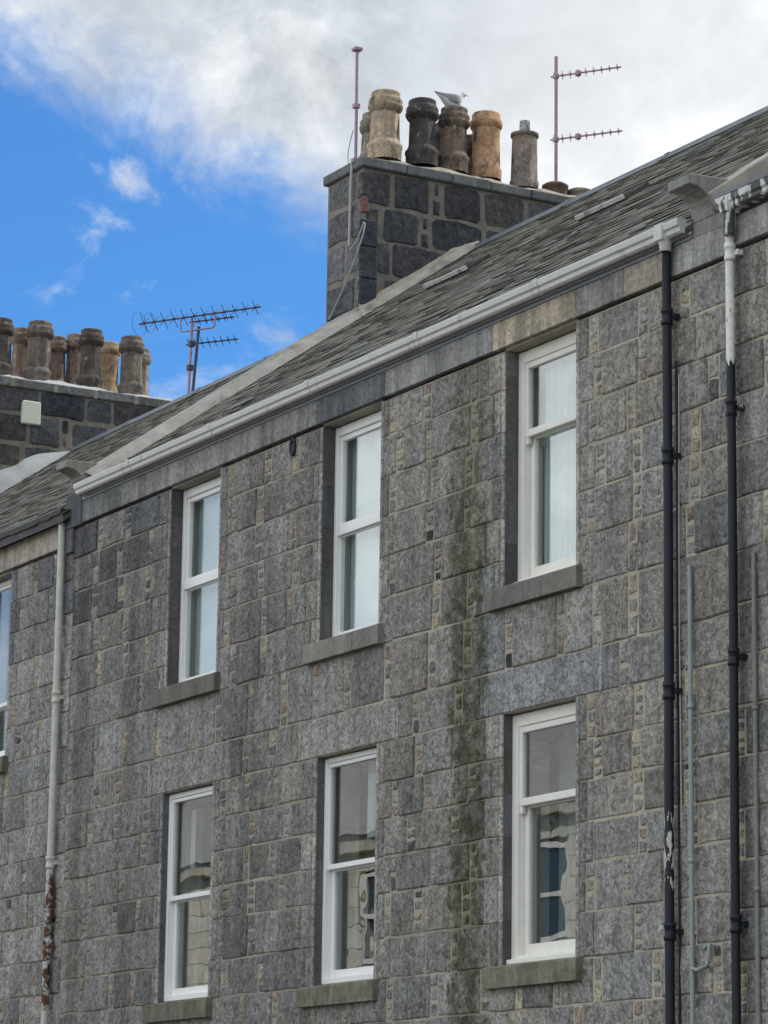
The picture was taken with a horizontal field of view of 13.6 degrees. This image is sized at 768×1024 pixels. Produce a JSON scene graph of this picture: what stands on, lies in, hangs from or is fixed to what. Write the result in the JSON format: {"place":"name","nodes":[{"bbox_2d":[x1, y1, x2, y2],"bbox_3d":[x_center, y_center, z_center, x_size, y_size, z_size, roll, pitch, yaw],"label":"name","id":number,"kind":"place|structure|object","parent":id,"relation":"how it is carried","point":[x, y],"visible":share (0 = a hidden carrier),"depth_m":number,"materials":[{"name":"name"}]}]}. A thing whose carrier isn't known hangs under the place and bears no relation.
{"place":"outdoors","nodes":[
{"label":"outdoors","id":0,"kind":"place"},
{"bbox_2d":[0,0,767,399],"label":"sky","id":1,"kind":"structure","parent":0,"point":[157,156],"materials":[{"name":"blue"}]},
{"bbox_2d":[56,89,767,1023],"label":"tenement building","id":2,"kind":"structure","parent":0,"point":[480,663],"depth_m":25.80,"materials":[{"name":"stone"}]},
{"bbox_2d":[142,785,212,1022],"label":"window","id":3,"kind":"structure","parent":2,"relation":"in","point":[186,1009],"depth_m":28.80,"materials":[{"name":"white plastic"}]},
{"bbox_2d":[151,476,220,708],"bbox_3d":[-1.676,0.705,29.175,0.272,2.016,1.260,8,-14,-29],"label":"window","id":4,"kind":"structure","parent":2,"relation":"in","point":[187,688],"depth_m":29.42,"materials":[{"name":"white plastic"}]},
{"bbox_2d":[190,810,195,867],"bbox_3d":[-1.709,2.940,29.072,0.031,0.520,0.070,8,-14,-29],"label":"net curtain","id":5,"kind":"object","parent":2,"relation":"hanging from","point":[193,849],"visible":1,"depth_m":29.07,"materials":[{"name":"fabric"}]},
{"bbox_2d":[195,493,219,675],"bbox_3d":[-1.482,0.611,29.263,0.040,1.700,0.890,8,-14,-29],"label":"roller blind","id":6,"kind":"object","parent":2,"relation":"attached to","point":[207,596],"visible":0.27,"depth_m":29.45,"materials":[{"name":"fabric"}]},
{"bbox_2d":[296,747,379,1007],"bbox_3d":[-0.289,2.957,26.120,0.242,2.036,1.260,8,-14,-29],"label":"window","id":7,"kind":"structure","parent":2,"relation":"in","point":[349,992],"depth_m":26.35,"materials":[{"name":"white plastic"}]},
{"bbox_2d":[302,411,384,664],"bbox_3d":[-0.237,0.194,26.728,0.272,2.016,1.260,8,-14,-29],"label":"window","id":8,"kind":"structure","parent":2,"relation":"in","point":[341,643],"depth_m":26.97,"materials":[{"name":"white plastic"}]},
{"bbox_2d":[351,46,362,162],"bbox_3d":[-0.291,-4.257,33.886,0.090,1.310,0.090,8,-14,-29],"label":"mast","id":9,"kind":"object","parent":2,"relation":"attached to","point":[356,104],"visible":1,"depth_m":33.88,"materials":[{"name":"metal"}]},
{"bbox_2d":[350,428,380,628],"bbox_3d":[-0.042,0.114,26.812,0.040,1.730,0.890,8,-14,-29],"label":"roller blind","id":10,"kind":"object","parent":2,"relation":"attached to","point":[365,545],"visible":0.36,"depth_m":26.98,"materials":[{"name":"fabric"}]},
{"bbox_2d":[367,761,375,837],"bbox_3d":[-0.098,2.344,26.366,0.031,0.620,0.149,7,-14,-25],"label":"net curtain","id":11,"kind":"object","parent":2,"relation":"hanging from","point":[371,813],"visible":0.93,"depth_m":26.36,"materials":[{"name":"fabric"}]},
{"bbox_2d":[434,91,467,105],"bbox_3d":[0.722,-4.416,34.592,0.418,0.244,0.155,8,-14,-29],"label":"seagull","id":12,"kind":"object","parent":2,"relation":"on","point":[447,99],"visible":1,"depth_m":34.52,"materials":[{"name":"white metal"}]},
{"bbox_2d":[482,702,582,989],"bbox_3d":[1.162,2.443,23.662,0.251,2.036,1.260,8,-14,-29],"label":"window","id":13,"kind":"structure","parent":2,"relation":"in","point":[523,950],"depth_m":23.87,"materials":[{"name":"white wood"}]},
{"bbox_2d":[485,331,583,612],"bbox_3d":[1.218,-0.320,24.272,0.289,2.016,1.260,8,-14,-29],"label":"window","id":14,"kind":"structure","parent":2,"relation":"in","point":[535,582],"depth_m":24.51,"materials":[{"name":"white wood"}]},
{"bbox_2d":[544,352,575,563],"bbox_3d":[1.423,-0.389,24.337,0.086,1.740,0.840,8,-14,-29],"label":"net curtain","id":15,"kind":"object","parent":2,"relation":"hanging from","point":[560,481],"visible":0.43,"depth_m":24.48,"materials":[{"name":"fabric"}]},
{"bbox_2d":[558,725,575,940],"bbox_3d":[1.378,2.464,24.067,0.034,1.750,0.320,8,-14,-29],"label":"side curtain","id":16,"kind":"object","parent":2,"relation":"hanging from","point":[567,828],"visible":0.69,"depth_m":24.09,"materials":[{"name":"fabric"}]},
{"bbox_2d":[550,56,622,180],"bbox_3d":[2.213,-4.216,35.324,0.838,1.710,0.069,-5,-13,23],"label":"tv aerial","id":17,"kind":"object","parent":2,"relation":"attached to","point":[556,138],"visible":0.95,"depth_m":35.42,"materials":[{"name":"metal"}]},
{"bbox_3d":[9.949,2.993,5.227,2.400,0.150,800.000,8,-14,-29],"label":"pavement","id":18,"kind":"structure","parent":0,"visible":0},
{"bbox_2d":[0,317,282,1023],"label":"tenement building","id":19,"kind":"structure","parent":18,"relation":"on","point":[87,408],"depth_m":32.34,"materials":[{"name":"stone"}]},
{"bbox_2d":[0,579,11,773],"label":"window","id":20,"kind":"structure","parent":19,"relation":"in","point":[6,585],"depth_m":32.90,"materials":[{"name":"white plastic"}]},
{"bbox_2d":[132,301,260,391],"bbox_3d":[-2.293,-1.993,39.859,1.775,1.213,0.325,-6,-14,29],"label":"tv aerial","id":21,"kind":"object","parent":19,"relation":"on","point":[198,329],"visible":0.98,"depth_m":39.92,"materials":[{"name":"metal"}]},
{"bbox_2d":[186,314,237,393],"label":"tv aerial","id":22,"kind":"object","parent":19,"relation":"on","point":[191,344],"visible":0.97,"depth_m":40.02,"materials":[{"name":"metal"}]},
{"bbox_2d":[715,171,767,1023],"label":"tenement building","id":23,"kind":"structure","parent":18,"relation":"on","point":[743,208],"depth_m":21.66,"materials":[{"name":"stone"}]}
]}

